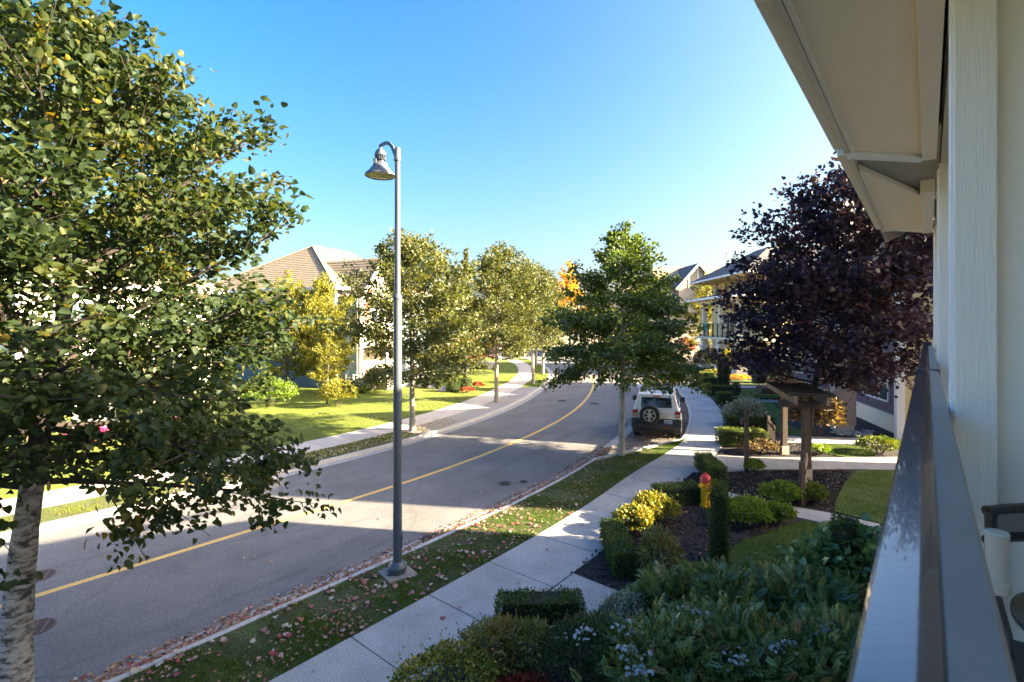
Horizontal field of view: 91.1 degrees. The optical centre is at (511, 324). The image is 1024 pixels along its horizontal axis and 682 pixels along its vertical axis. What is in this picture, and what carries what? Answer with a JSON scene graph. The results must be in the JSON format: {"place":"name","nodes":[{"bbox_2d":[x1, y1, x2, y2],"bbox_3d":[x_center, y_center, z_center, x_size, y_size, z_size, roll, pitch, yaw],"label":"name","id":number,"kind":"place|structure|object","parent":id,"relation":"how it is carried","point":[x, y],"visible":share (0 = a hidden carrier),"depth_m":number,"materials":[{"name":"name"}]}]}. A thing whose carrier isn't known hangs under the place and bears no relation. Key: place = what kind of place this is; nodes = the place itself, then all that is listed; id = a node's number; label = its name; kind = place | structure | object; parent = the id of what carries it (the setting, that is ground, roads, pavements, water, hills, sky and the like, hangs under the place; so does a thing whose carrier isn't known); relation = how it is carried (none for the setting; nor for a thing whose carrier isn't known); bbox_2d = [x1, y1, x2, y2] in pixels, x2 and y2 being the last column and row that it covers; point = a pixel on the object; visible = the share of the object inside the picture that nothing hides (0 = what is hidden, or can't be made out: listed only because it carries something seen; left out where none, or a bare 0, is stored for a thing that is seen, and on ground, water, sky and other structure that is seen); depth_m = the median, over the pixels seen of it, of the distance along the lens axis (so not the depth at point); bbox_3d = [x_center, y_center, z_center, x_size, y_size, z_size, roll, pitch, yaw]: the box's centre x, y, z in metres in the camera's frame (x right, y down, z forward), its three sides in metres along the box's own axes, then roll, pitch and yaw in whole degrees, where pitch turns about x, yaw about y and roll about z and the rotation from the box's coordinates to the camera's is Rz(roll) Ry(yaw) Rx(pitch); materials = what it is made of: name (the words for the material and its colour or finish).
{"place":"outdoors","nodes":[
{"label":"outdoors","id":0,"kind":"place"},
{"bbox_2d":[0,431,419,531],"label":"verge","id":1,"kind":"structure","parent":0,"point":[50,518],"depth_m":13.39,"materials":[{"name":"green plant"}]},
{"bbox_2d":[166,417,464,490],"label":"fallen leaves","id":2,"kind":"object","parent":1,"relation":"on","point":[364,441],"visible":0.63,"depth_m":19.92,"materials":[{"name":"brown plant"}]},
{"bbox_2d":[0,358,517,499],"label":"lawn","id":3,"kind":"structure","parent":0,"point":[506,369],"depth_m":27.99,"materials":[{"name":"green plant"}]},
{"bbox_2d":[0,253,228,427],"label":"house","id":4,"kind":"structure","parent":3,"relation":"on","point":[19,355],"depth_m":23.50,"materials":[{"name":"beige"}]},
{"bbox_2d":[240,371,302,406],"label":"foundation shrub","id":5,"kind":"object","parent":3,"relation":"on","point":[292,391],"visible":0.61,"depth_m":28.33,"materials":[{"name":"green plant"}]},
{"bbox_2d":[255,269,320,393],"bbox_3d":[-14.862,0.578,33.559,4.803,8.448,4.525,0,0,-22],"label":"hornbeam tree","id":6,"kind":"object","parent":3,"relation":"on","point":[287,355],"visible":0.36,"depth_m":32.99,"materials":[{"name":"yellow plant"}]},
{"bbox_2d":[280,271,361,383],"bbox_3d":[-12.698,0.592,33.929,5.474,8.421,5.438,0,0,-29],"label":"hornbeam tree","id":7,"kind":"object","parent":3,"relation":"on","point":[322,297],"visible":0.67,"depth_m":33.05,"materials":[{"name":"yellow plant"}]},
{"bbox_2d":[212,245,442,389],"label":"house","id":8,"kind":"structure","parent":3,"relation":"on","point":[307,265],"depth_m":39.03,"materials":[{"name":"beige"}]},
{"bbox_2d":[306,331,348,403],"bbox_3d":[-10.869,2.542,29.660,2.099,4.517,2.400,0,0,0],"label":"young tree","id":9,"kind":"object","parent":3,"relation":"on","point":[326,344],"visible":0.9,"depth_m":29.50,"materials":[{"name":"yellow plant"}]},
{"bbox_2d":[315,370,358,406],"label":"yellow shrub","id":10,"kind":"object","parent":3,"relation":"on","point":[325,388],"visible":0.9,"depth_m":28.29,"materials":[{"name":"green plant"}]},
{"bbox_2d":[228,377,511,440],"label":"lawn grass","id":11,"kind":"structure","parent":3,"relation":"on","point":[339,427],"depth_m":27.09,"materials":[{"name":"green plant"}]},
{"bbox_2d":[0,354,530,516],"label":"sidewalk","id":12,"kind":"structure","parent":0,"point":[522,377],"depth_m":21.52,"materials":[{"name":"concrete"}]},
{"bbox_2d":[402,387,537,433],"bbox_3d":[-1.239,4.706,29.819,2.049,0.004,17.286,0,0,20],"label":"gravel strip","id":13,"kind":"object","parent":12,"relation":"on","point":[515,395],"visible":0.96,"depth_m":27.27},
{"bbox_2d":[324,227,493,431],"bbox_3d":[-4.082,0.279,22.435,7.391,9.046,6.902,0,0,24],"label":"street tree","id":14,"kind":"object","parent":13,"relation":"on","point":[442,297],"visible":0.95,"depth_m":21.31,"materials":[{"name":"green plant"}]},
{"bbox_2d":[444,240,546,402],"bbox_3d":[-0.973,-0.202,30.868,6.475,10.010,6.651,0,0,30],"label":"street tree","id":15,"kind":"object","parent":13,"relation":"on","point":[495,273],"visible":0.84,"depth_m":29.67,"materials":[{"name":"green plant"}]},
{"bbox_2d":[0,347,639,681],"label":"road","id":16,"kind":"structure","parent":0,"point":[99,626],"depth_m":11.37,"materials":[{"name":"grey asphalt"}]},
{"bbox_2d":[34,617,56,635],"bbox_3d":[-7.585,4.810,7.974,0.540,0.020,0.540,0,0,0],"label":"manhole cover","id":17,"kind":"object","parent":16,"relation":"on","point":[41,625],"visible":0.53,"depth_m":8.05,"materials":[{"name":"black metal"}]},
{"bbox_2d":[5,362,553,542],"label":"gutter","id":18,"kind":"object","parent":16,"relation":"on","point":[66,526],"visible":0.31,"depth_m":17.96,"materials":[{"name":"concrete"}]},
{"bbox_2d":[0,376,593,607],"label":"road line","id":19,"kind":"object","parent":16,"relation":"on","point":[155,559],"visible":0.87,"depth_m":11.92,"materials":[{"name":"paint"}]},
{"bbox_2d":[69,446,612,681],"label":"fallen leaves","id":20,"kind":"object","parent":16,"relation":"on","point":[117,672],"depth_m":8.75,"materials":[{"name":"brown plant"}]},
{"bbox_2d":[88,352,641,681],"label":"gutter","id":21,"kind":"object","parent":16,"relation":"on","point":[615,440],"visible":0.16,"depth_m":10.04,"materials":[{"name":"concrete"}]},
{"bbox_2d":[50,339,628,637],"bbox_3d":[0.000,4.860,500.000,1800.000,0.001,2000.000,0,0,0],"label":"ground","id":22,"kind":"structure","parent":0,"point":[539,349],"depth_m":38.92,"materials":[{"name":"green plant"}]},
{"bbox_2d":[0,357,549,538],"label":"kerb","id":23,"kind":"structure","parent":22,"relation":"on","point":[63,521],"depth_m":17.68,"materials":[{"name":"concrete"}]},
{"bbox_2d":[106,460,595,681],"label":"kerb","id":24,"kind":"structure","parent":22,"relation":"on","point":[195,644],"depth_m":8.76,"materials":[{"name":"concrete"}]},
{"bbox_2d":[553,261,588,346],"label":"autumn tree","id":25,"kind":"object","parent":22,"relation":"on","point":[567,283],"visible":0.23,"depth_m":85.60,"materials":[{"name":"orange plant"}]},
{"bbox_2d":[120,438,686,681],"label":"verge","id":26,"kind":"structure","parent":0,"point":[325,606],"depth_m":8.71,"materials":[{"name":"green plant"}]},
{"bbox_2d":[0,0,341,681],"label":"street tree","id":27,"kind":"object","parent":26,"relation":"on","point":[72,121],"visible":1,"depth_m":5.26,"materials":[{"name":"green plant"}]},
{"bbox_2d":[365,141,416,583],"bbox_3d":[-2.340,0.680,9.637,1.121,8.439,0.651,0,0,40],"label":"street lamp","id":28,"kind":"object","parent":26,"relation":"on","point":[398,566],"visible":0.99,"depth_m":9.43,"materials":[{"name":"metal"}]},
{"bbox_2d":[116,430,666,681],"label":"fallen leaves","id":29,"kind":"object","parent":26,"relation":"on","point":[273,649],"visible":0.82,"depth_m":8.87,"materials":[{"name":"brown plant"}]},
{"bbox_2d":[0,0,855,317],"label":"sky","id":30,"kind":"structure","parent":0,"point":[536,126],"materials":[{"name":"blue"}]},
{"bbox_2d":[429,349,547,386],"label":"verge","id":31,"kind":"structure","parent":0,"point":[535,367],"depth_m":48.50,"materials":[{"name":"plant"}]},
{"bbox_2d":[500,257,564,383],"bbox_3d":[1.805,-0.279,39.951,5.815,10.162,6.073,0,0,-24],"label":"street tree","id":32,"kind":"object","parent":31,"relation":"on","point":[544,290],"visible":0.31,"depth_m":39.29,"materials":[{"name":"green plant"}]},
{"bbox_2d":[516,267,574,373],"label":"street tree","id":33,"kind":"object","parent":31,"relation":"on","point":[548,275],"visible":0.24,"depth_m":46.94,"materials":[{"name":"green plant"}]},
{"bbox_2d":[269,364,725,681],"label":"sidewalk","id":34,"kind":"structure","parent":0,"point":[369,653],"depth_m":9.20,"materials":[{"name":"concrete"}]},
{"bbox_2d":[550,573,638,631],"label":"path","id":35,"kind":"structure","parent":0,"point":[593,592],"depth_m":8.90,"materials":[{"name":"concrete"}]},
{"bbox_2d":[602,366,688,455],"bbox_3d":[9.285,4.821,36.682,5.484,0.005,44.314,0,0,12],"label":"parking bay","id":36,"kind":"object","parent":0,"point":[632,439],"visible":0.11,"depth_m":21.31,"materials":[{"name":"concrete"}]},
{"bbox_2d":[534,219,711,455],"bbox_3d":[4.082,0.493,17.775,6.342,8.618,6.372,0,0,-27],"label":"street tree","id":37,"kind":"object","parent":36,"relation":"on","point":[646,349],"visible":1,"depth_m":17.17,"materials":[{"name":"green plant"}]},
{"bbox_2d":[590,438,683,460],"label":"kerb","id":38,"kind":"structure","parent":36,"relation":"on","point":[626,452],"depth_m":18.85,"materials":[{"name":"concrete"}]},
{"bbox_2d":[631,382,684,436],"bbox_3d":[6.702,3.737,23.083,2.374,2.169,5.080,0,0,18],"label":"parked car","id":39,"kind":"object","parent":36,"relation":"on","point":[658,410],"visible":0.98,"depth_m":21.02,"materials":[{"name":"silver paint"}]},
{"bbox_2d":[422,357,898,681],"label":"mulch bed","id":40,"kind":"object","parent":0,"point":[863,424],"visible":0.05,"depth_m":12.10,"materials":[{"name":"brown soil"}]},
{"bbox_2d":[382,627,505,681],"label":"golden shrub","id":41,"kind":"object","parent":40,"relation":"on","point":[446,654],"visible":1,"depth_m":6.16,"materials":[{"name":"green plant"}]},
{"bbox_2d":[451,611,533,681],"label":"autumn shrub","id":42,"kind":"object","parent":40,"relation":"on","point":[489,631],"visible":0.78,"depth_m":6.68,"materials":[{"name":"green plant"}]},
{"bbox_2d":[490,610,554,679],"bbox_3d":[0.153,4.358,6.840,0.916,0.753,1.036,0,0,28],"label":"autumn shrub","id":43,"kind":"object","parent":40,"relation":"on","point":[536,632],"visible":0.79,"depth_m":6.70,"materials":[{"name":"green plant"}]},
{"bbox_2d":[496,669,548,681],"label":"barberry shrub","id":44,"kind":"object","parent":40,"relation":"on","point":[518,677],"visible":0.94,"depth_m":6.26,"materials":[{"name":"red plant"}]},
{"bbox_2d":[493,585,587,630],"bbox_3d":[0.434,4.467,7.916,1.479,0.551,0.626,0,0,-2],"label":"hedge","id":45,"kind":"object","parent":40,"relation":"on","point":[543,603],"visible":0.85,"depth_m":7.77,"materials":[{"name":"green plant"}]},
{"bbox_2d":[529,601,643,681],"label":"juniper shrub","id":46,"kind":"object","parent":40,"relation":"on","point":[560,642],"visible":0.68,"depth_m":6.42,"materials":[{"name":"green plant"}]},
{"bbox_2d":[598,517,639,579],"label":"hedge","id":47,"kind":"object","parent":40,"relation":"on","point":[619,548],"visible":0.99,"depth_m":9.68,"materials":[{"name":"green plant"}]},
{"bbox_2d":[591,582,650,622],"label":"white edged shrub","id":48,"kind":"object","parent":40,"relation":"on","point":[615,597],"visible":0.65,"depth_m":7.48,"materials":[{"name":"beige plant"}]},
{"bbox_2d":[610,499,658,534],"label":"variegated shrub","id":49,"kind":"object","parent":40,"relation":"on","point":[642,516],"visible":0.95,"depth_m":11.14,"materials":[{"name":"yellow plant"}]},
{"bbox_2d":[569,592,740,681],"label":"mahonia shrub","id":50,"kind":"object","parent":40,"relation":"on","point":[638,639],"visible":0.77,"depth_m":6.03,"materials":[{"name":"green plant"}]},
{"bbox_2d":[628,488,686,521],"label":"variegated shrub","id":51,"kind":"object","parent":40,"relation":"on","point":[663,502],"visible":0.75,"depth_m":11.85,"materials":[{"name":"yellow plant"}]},
{"bbox_2d":[633,521,689,569],"bbox_3d":[2.764,4.252,9.414,1.048,0.964,1.012,0,0,-36],"label":"autumn shrub","id":52,"kind":"object","parent":40,"relation":"on","point":[653,549],"visible":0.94,"depth_m":9.29,"materials":[{"name":"green plant"}]},
{"bbox_2d":[616,560,708,620],"bbox_3d":[2.359,4.211,7.785,1.602,1.050,1.528,0,0,0],"label":"mahonia shrub","id":53,"kind":"object","parent":40,"relation":"on","point":[657,581],"visible":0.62,"depth_m":7.61,"materials":[{"name":"green plant"}]},
{"bbox_2d":[627,263,720,356],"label":"house","id":54,"kind":"structure","parent":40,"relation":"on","point":[684,290],"depth_m":73.73,"materials":[{"name":"beige"}]},
{"bbox_2d":[571,473,779,600],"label":"mulch chips","id":55,"kind":"object","parent":40,"relation":"on","point":[689,541],"visible":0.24,"depth_m":11.21,"materials":[{"name":"brown plant"}]},
{"bbox_2d":[650,480,700,505],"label":"hedge","id":56,"kind":"object","parent":40,"relation":"on","point":[689,493],"visible":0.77,"depth_m":13.13,"materials":[{"name":"green plant"}]},
{"bbox_2d":[682,273,711,346],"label":"autumn tree","id":57,"kind":"object","parent":40,"relation":"on","point":[708,288],"visible":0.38,"depth_m":63.66,"materials":[{"name":"yellow plant"}]},
{"bbox_2d":[553,602,846,681],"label":"mulch chips","id":58,"kind":"object","parent":40,"relation":"on","point":[556,679],"visible":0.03,"depth_m":6.89,"materials":[{"name":"brown wood"}]},
{"bbox_2d":[691,342,716,369],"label":"dark shrub","id":59,"kind":"object","parent":40,"relation":"on","point":[710,361],"visible":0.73,"depth_m":47.36,"materials":[{"name":"green plant"}]},
{"bbox_2d":[698,472,712,507],"bbox_3d":[5.040,4.275,13.039,0.351,0.890,0.353,0,0,31],"label":"fire hydrant","id":60,"kind":"object","parent":40,"relation":"on","point":[705,477],"visible":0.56,"depth_m":12.95,"materials":[{"name":"yellow metal"}]},
{"bbox_2d":[693,451,729,483],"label":"hedge","id":61,"kind":"object","parent":40,"relation":"on","point":[710,465],"visible":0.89,"depth_m":15.28,"materials":[{"name":"green plant"}]},
{"bbox_2d":[705,478,731,562],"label":"column shrub","id":62,"kind":"object","parent":40,"relation":"on","point":[718,528],"visible":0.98,"depth_m":9.89,"materials":[{"name":"green plant"}]},
{"bbox_2d":[659,555,793,620],"bbox_3d":[3.199,4.157,7.783,2.309,1.158,1.686,0,0,0],"label":"mahonia shrub","id":63,"kind":"object","parent":40,"relation":"on","point":[733,582],"visible":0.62,"depth_m":7.55,"materials":[{"name":"green plant"}]},
{"bbox_2d":[642,586,814,681],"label":"mahonia shrub","id":64,"kind":"object","parent":40,"relation":"on","point":[747,620],"visible":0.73,"depth_m":6.04,"materials":[{"name":"green plant"}]},
{"bbox_2d":[686,247,787,374],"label":"townhouse","id":65,"kind":"structure","parent":40,"relation":"on","point":[718,277],"depth_m":52.30,"materials":[{"name":"yellow"}]},
{"bbox_2d":[715,426,769,447],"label":"hedge","id":66,"kind":"object","parent":40,"relation":"on","point":[728,436],"visible":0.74,"depth_m":19.36,"materials":[{"name":"green plant"}]},
{"bbox_2d":[740,410,748,471],"bbox_3d":[7.492,3.775,16.176,0.225,2.050,0.140,0,0,0],"label":"wooden post","id":67,"kind":"object","parent":40,"relation":"on","point":[744,418],"visible":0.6,"depth_m":16.12,"materials":[{"name":"brown wood"}]},
{"bbox_2d":[717,394,771,419],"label":"white edged shrub","id":68,"kind":"object","parent":40,"relation":"on","point":[739,405],"visible":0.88,"depth_m":23.05,"materials":[{"name":"beige plant"}]},
{"bbox_2d":[722,414,775,429],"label":"hedge","id":69,"kind":"object","parent":40,"relation":"on","point":[734,421],"visible":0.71,"depth_m":22.50,"materials":[{"name":"green plant"}]},
{"bbox_2d":[727,491,778,524],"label":"spirea shrub","id":70,"kind":"object","parent":40,"relation":"on","point":[756,507],"visible":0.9,"depth_m":11.64,"materials":[{"name":"green plant"}]},
{"bbox_2d":[730,388,779,398],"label":"ground shrub","id":71,"kind":"object","parent":40,"relation":"on","point":[750,392],"visible":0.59,"depth_m":31.36,"materials":[{"name":"green plant"}]},
{"bbox_2d":[733,437,782,452],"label":"ground shrub","id":72,"kind":"object","parent":40,"relation":"on","point":[768,444],"visible":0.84,"depth_m":18.19,"materials":[{"name":"brown plant"}]},
{"bbox_2d":[725,520,824,583],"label":"lawn","id":73,"kind":"structure","parent":40,"relation":"on","point":[772,557],"depth_m":10.48,"materials":[{"name":"green plant"}]},
{"bbox_2d":[749,479,807,503],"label":"spirea shrub","id":74,"kind":"object","parent":40,"relation":"on","point":[776,486],"visible":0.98,"depth_m":13.09,"materials":[{"name":"green plant"}]},
{"bbox_2d":[762,403,800,435],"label":"lawn","id":75,"kind":"structure","parent":40,"relation":"on","point":[793,431],"depth_m":24.59,"materials":[{"name":"green plant"}]},
{"bbox_2d":[766,496,799,522],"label":"spirea shrub","id":76,"kind":"object","parent":40,"relation":"on","point":[779,508],"visible":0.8,"depth_m":11.80,"materials":[{"name":"green plant"}]},
{"bbox_2d":[724,469,849,510],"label":"mulch chips","id":77,"kind":"object","parent":40,"relation":"on","point":[731,474],"visible":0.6,"depth_m":15.07,"materials":[{"name":"brown plant"}]},
{"bbox_2d":[717,440,857,456],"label":"mulch chips","id":78,"kind":"object","parent":40,"relation":"on","point":[790,448],"visible":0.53,"depth_m":18.52,"materials":[{"name":"brown wood"}]},
{"bbox_2d":[761,378,835,479],"bbox_3d":[9.435,3.408,16.825,1.500,2.785,4.593,0,0,17],"label":"pergola","id":79,"kind":"object","parent":40,"relation":"on","point":[788,392],"visible":0.91,"depth_m":15.45,"materials":[{"name":"wood"}]},
{"bbox_2d":[744,595,860,681],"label":"mahonia shrub","id":80,"kind":"object","parent":40,"relation":"on","point":[838,648],"visible":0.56,"depth_m":5.95,"materials":[{"name":"green plant"}]},
{"bbox_2d":[799,442,807,505],"bbox_3d":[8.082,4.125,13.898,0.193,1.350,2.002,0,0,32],"label":"wooden post","id":81,"kind":"object","parent":40,"relation":"on","point":[803,469],"visible":0.7,"depth_m":13.14,"materials":[{"name":"brown wood"}]},
{"bbox_2d":[742,557,867,639],"bbox_3d":[4.377,4.147,7.487,2.213,1.179,2.006,0,0,0],"label":"mahonia shrub","id":82,"kind":"object","parent":40,"relation":"on","point":[812,582],"visible":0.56,"depth_m":7.40,"materials":[{"name":"green plant"}]},
{"bbox_2d":[697,150,934,469],"bbox_3d":[10.190,-0.446,15.515,7.774,10.498,7.927,0,0,0],"label":"maple tree","id":83,"kind":"object","parent":40,"relation":"on","point":[848,302],"visible":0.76,"depth_m":14.43,"materials":[{"name":"purple plant"}]},
{"bbox_2d":[805,478,829,502],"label":"spirea shrub","id":84,"kind":"object","parent":40,"relation":"on","point":[819,492],"visible":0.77,"depth_m":13.07,"materials":[{"name":"green plant"}]},
{"bbox_2d":[788,387,848,436],"bbox_3d":[12.918,3.578,21.244,2.315,2.312,2.300,0,0,44],"label":"hydrangea shrub","id":85,"kind":"object","parent":40,"relation":"on","point":[836,416],"visible":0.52,"depth_m":20.46,"materials":[{"name":"brown plant"}]},
{"bbox_2d":[772,513,881,594],"bbox_3d":[5.563,3.918,8.455,2.353,1.634,1.712,0,0,0],"label":"rhododendron shrub","id":86,"kind":"object","parent":40,"relation":"on","point":[816,548],"visible":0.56,"depth_m":8.14,"materials":[{"name":"green plant"}]},
{"bbox_2d":[827,510,858,575],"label":"column shrub","id":87,"kind":"object","parent":40,"relation":"on","point":[843,533],"visible":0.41,"depth_m":8.12,"materials":[{"name":"green plant"}]},
{"bbox_2d":[830,348,855,431],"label":"porch pier","id":88,"kind":"structure","parent":40,"relation":"on","point":[847,396],"depth_m":22.03,"materials":[{"name":"concrete"}]},
{"bbox_2d":[817,444,875,456],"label":"lawn","id":89,"kind":"structure","parent":40,"relation":"on","point":[847,455],"depth_m":18.43,"materials":[{"name":"green plant"}]},
{"bbox_2d":[830,429,874,436],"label":"river stones","id":90,"kind":"object","parent":40,"relation":"on","point":[866,432],"visible":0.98,"depth_m":21.50,"materials":[{"name":"grey stone"}]},
{"bbox_2d":[787,218,933,439],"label":"townhouse","id":91,"kind":"structure","parent":40,"relation":"on","point":[888,411],"depth_m":22.46,"materials":[{"name":"grey"}]},
{"bbox_2d":[862,368,889,401],"bbox_3d":[17.142,2.675,23.738,0.090,1.570,2.820,0,0,16],"label":"window","id":92,"kind":"structure","parent":91,"relation":"in","point":[886,395],"depth_m":22.85,"materials":[{"name":"white paint"}]},
{"bbox_2d":[834,469,893,523],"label":"lawn","id":93,"kind":"structure","parent":40,"relation":"on","point":[859,497],"depth_m":13.79,"materials":[{"name":"green plant"}]},
{"bbox_2d":[846,433,900,454],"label":"ground shrub","id":94,"kind":"object","parent":40,"relation":"on","point":[871,439],"visible":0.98,"depth_m":18.05,"materials":[{"name":"green plant"}]},
{"bbox_2d":[754,0,1023,681],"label":"townhouse","id":95,"kind":"structure","parent":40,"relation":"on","point":[917,107],"depth_m":2.11,"materials":[{"name":"white paint"}]},
{"bbox_2d":[981,503,1023,681],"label":"patio chair","id":96,"kind":"object","parent":95,"relation":"on","point":[1008,518],"visible":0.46,"depth_m":1.64,"materials":[{"name":"black metal"}]},
{"bbox_2d":[1010,592,1023,629],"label":"patio table","id":97,"kind":"object","parent":95,"relation":"on","point":[1017,607],"visible":1,"depth_m":1.44,"materials":[{"name":"grey glass"}]},
{"bbox_2d":[984,528,1011,596],"bbox_3d":[1.448,0.708,1.500,0.063,0.184,0.063,0,0,0],"label":"canister","id":98,"kind":"object","parent":97,"relation":"on","point":[997,547],"visible":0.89,"depth_m":1.48,"materials":[{"name":"white plastic"}]},
{"bbox_2d":[681,455,896,472],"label":"path","id":99,"kind":"structure","parent":0,"point":[734,463],"depth_m":16.98,"materials":[{"name":"concrete"}]},
{"bbox_2d":[728,492,879,532],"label":"path","id":100,"kind":"structure","parent":0,"point":[813,515],"depth_m":12.29,"materials":[{"name":"concrete"}]},
{"bbox_2d":[788,436,879,444],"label":"path","id":101,"kind":"structure","parent":0,"point":[829,440],"depth_m":20.35,"materials":[{"name":"concrete"}]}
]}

